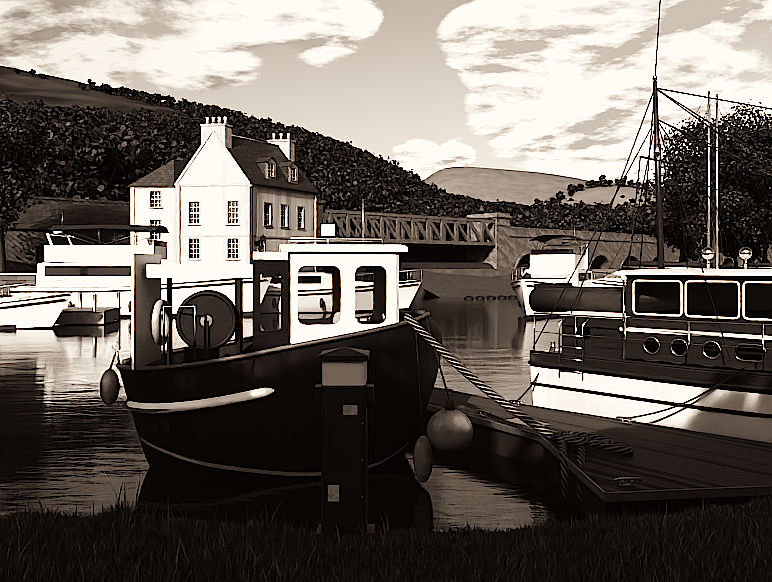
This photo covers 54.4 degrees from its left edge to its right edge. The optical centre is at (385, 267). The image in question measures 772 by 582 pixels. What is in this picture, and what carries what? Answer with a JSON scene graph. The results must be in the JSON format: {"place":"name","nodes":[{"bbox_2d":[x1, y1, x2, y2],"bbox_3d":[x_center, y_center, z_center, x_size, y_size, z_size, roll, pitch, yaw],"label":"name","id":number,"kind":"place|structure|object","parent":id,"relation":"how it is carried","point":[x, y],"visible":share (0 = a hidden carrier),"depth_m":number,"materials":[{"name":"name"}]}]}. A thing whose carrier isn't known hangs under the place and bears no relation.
{"place":"outdoors","nodes":[
{"label":"outdoors","id":0,"kind":"place"},
{"bbox_2d":[0,289,589,535],"bbox_3d":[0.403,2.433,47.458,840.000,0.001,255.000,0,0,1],"label":"water basin","id":1,"kind":"object","parent":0,"point":[69,437],"depth_m":9.63,"materials":[{"name":"black liquid"}]},
{"bbox_2d":[0,278,71,328],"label":"sports boat","id":2,"kind":"object","parent":1,"relation":"on","point":[26,312],"visible":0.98,"depth_m":29.88,"materials":[{"name":"white plastic"}]},
{"bbox_2d":[51,292,121,324],"bbox_3d":[-13.344,2.033,33.501,2.329,1.800,3.320,0,0,-7],"label":"pontoon","id":3,"kind":"object","parent":1,"relation":"on","point":[93,315],"visible":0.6,"depth_m":32.03,"materials":[{"name":"concrete"}]},
{"bbox_2d":[9,225,271,316],"bbox_3d":[-12.370,-0.117,38.338,13.119,5.600,4.206,0,0,1],"label":"boat","id":4,"kind":"object","parent":1,"relation":"on","point":[103,273],"visible":0.58,"depth_m":36.89,"materials":[{"name":"white plastic"}]},
{"bbox_2d":[12,196,325,271],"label":"viaduct retaining wall","id":5,"kind":"structure","parent":1,"relation":"on","point":[50,200],"depth_m":66.76,"materials":[{"name":"black stone"}]},
{"bbox_2d":[100,199,472,482],"bbox_3d":[-1.236,0.938,9.254,4.390,3.690,2.672,0,0,1],"label":"tug boat","id":6,"kind":"object","parent":1,"relation":"on","point":[212,402],"visible":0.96,"depth_m":8.65,"materials":[{"name":"paint"}]},
{"bbox_2d":[260,269,421,312],"bbox_3d":[-3.559,1.380,41.898,11.450,2.606,3.611,0,0,-9],"label":"cruiser boat","id":7,"kind":"object","parent":1,"relation":"on","point":[408,289],"visible":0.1,"depth_m":40.47,"materials":[{"name":"white plastic"}]},
{"bbox_2d":[510,223,591,318],"bbox_3d":[8.765,0.083,39.844,3.702,5.200,10.950,0,0,27],"label":"boat","id":8,"kind":"object","parent":1,"relation":"on","point":[553,266],"visible":0.46,"depth_m":39.62,"materials":[{"name":"white plastic"}]},
{"bbox_2d":[418,387,771,521],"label":"finger pontoon","id":9,"kind":"object","parent":1,"relation":"on","point":[673,466],"visible":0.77,"depth_m":8.09,"materials":[{"name":"black wood"}]},
{"bbox_2d":[404,313,632,503],"bbox_3d":[1.417,1.473,8.705,2.818,1.851,1.104,0,0,41],"label":"mooring hawser","id":10,"kind":"object","parent":9,"relation":"on","point":[580,440],"visible":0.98,"depth_m":8.40,"materials":[{"name":"grey fabric"}]},
{"bbox_2d":[577,269,629,286],"bbox_3d":[17.418,1.380,53.443,10.450,2.606,3.514,0,0,-29],"label":"cruiser boat","id":11,"kind":"object","parent":1,"relation":"on","point":[608,280],"visible":0.21,"depth_m":51.12,"materials":[{"name":"white plastic"}]},
{"bbox_2d":[467,213,771,268],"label":"viaduct arches and pier","id":12,"kind":"structure","parent":1,"relation":"on","point":[512,248],"depth_m":115.56,"materials":[{"name":"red stone"}]},
{"bbox_2d":[528,0,771,442],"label":"boat","id":13,"kind":"object","parent":1,"relation":"on","point":[647,341],"visible":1,"depth_m":10.32,"materials":[{"name":"grey"}]},
{"bbox_2d":[517,345,745,417],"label":"yacht ropes","id":14,"kind":"object","parent":13,"relation":"attached to","point":[525,392],"visible":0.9,"depth_m":9.41,"materials":[{"name":"fabric"}]},
{"bbox_2d":[599,91,771,285],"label":"sailing yacht","id":15,"kind":"object","parent":1,"relation":"on","point":[668,265],"visible":0.19,"depth_m":34.84,"materials":[{"name":"grey metal"}]},
{"bbox_2d":[610,94,771,286],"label":"sailboat mast","id":16,"kind":"object","parent":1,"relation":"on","point":[717,179],"visible":0.15,"depth_m":39.73,"materials":[{"name":"grey metal"}]},
{"bbox_2d":[729,188,771,267],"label":"sailing yacht","id":17,"kind":"object","parent":1,"relation":"on","point":[760,265],"visible":0.1,"depth_m":48.22,"materials":[{"name":"grey"}]},
{"bbox_2d":[0,269,637,298],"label":"far bank","id":18,"kind":"structure","parent":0,"point":[472,283],"depth_m":71.19,"materials":[{"name":"stone"}]},
{"bbox_2d":[0,90,65,272],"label":"quay tree","id":19,"kind":"object","parent":18,"relation":"on","point":[18,136],"visible":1,"depth_m":50.41,"materials":[{"name":"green plant"}]},
{"bbox_2d":[4,202,129,272],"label":"stone store building","id":20,"kind":"structure","parent":18,"relation":"on","point":[26,240],"depth_m":60.77,"materials":[{"name":"stone"}]},
{"bbox_2d":[126,117,319,271],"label":"custom house","id":21,"kind":"structure","parent":18,"relation":"on","point":[223,196],"depth_m":57.76,"materials":[{"name":"paint"}]},
{"bbox_2d":[260,235,265,259],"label":"quay lamp","id":22,"kind":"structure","parent":18,"relation":"on","point":[262,236],"depth_m":55.63,"materials":[{"name":"black metal"}]},
{"bbox_2d":[0,108,698,240],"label":"trees","id":23,"kind":"object","parent":18,"relation":"on","point":[90,165],"visible":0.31,"depth_m":83.99,"materials":[{"name":"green plant"}]},
{"bbox_2d":[323,208,495,259],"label":"bridge","id":24,"kind":"structure","parent":18,"relation":"on","point":[428,247],"depth_m":96.31,"materials":[{"name":"paint"}]},
{"bbox_2d":[636,99,771,268],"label":"tree group","id":25,"kind":"object","parent":18,"relation":"on","point":[738,217],"visible":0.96,"depth_m":83.65,"materials":[{"name":"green plant"}]},
{"bbox_2d":[638,201,770,268],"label":"bushes","id":26,"kind":"object","parent":18,"relation":"on","point":[669,225],"visible":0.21,"depth_m":110.76,"materials":[{"name":"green plant"}]},
{"bbox_2d":[0,66,771,271],"bbox_3d":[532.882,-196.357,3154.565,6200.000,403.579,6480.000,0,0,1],"label":"terrain","id":27,"kind":"structure","parent":0,"point":[525,188],"depth_m":908.30,"materials":[{"name":"plant"}]},
{"bbox_2d":[0,68,682,254],"bbox_3d":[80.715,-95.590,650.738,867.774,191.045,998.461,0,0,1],"label":"wooded hillside","id":28,"kind":"structure","parent":27,"relation":"on","point":[319,154],"depth_m":373.58,"materials":[{"name":"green plant"}]},
{"bbox_2d":[0,0,771,190],"label":"sky","id":29,"kind":"structure","parent":0,"point":[558,87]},
{"bbox_2d":[0,472,771,581],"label":"ground bank","id":30,"kind":"structure","parent":0,"point":[756,577],"depth_m":4.01,"materials":[{"name":"black plant"}]},
{"bbox_2d":[315,347,374,537],"bbox_3d":[-0.254,1.095,4.643,0.367,1.215,0.360,0,0,1],"label":"service pedestal","id":31,"kind":"object","parent":30,"relation":"on","point":[344,395],"visible":0.92,"depth_m":4.51,"materials":[{"name":"black metal"}]}
]}

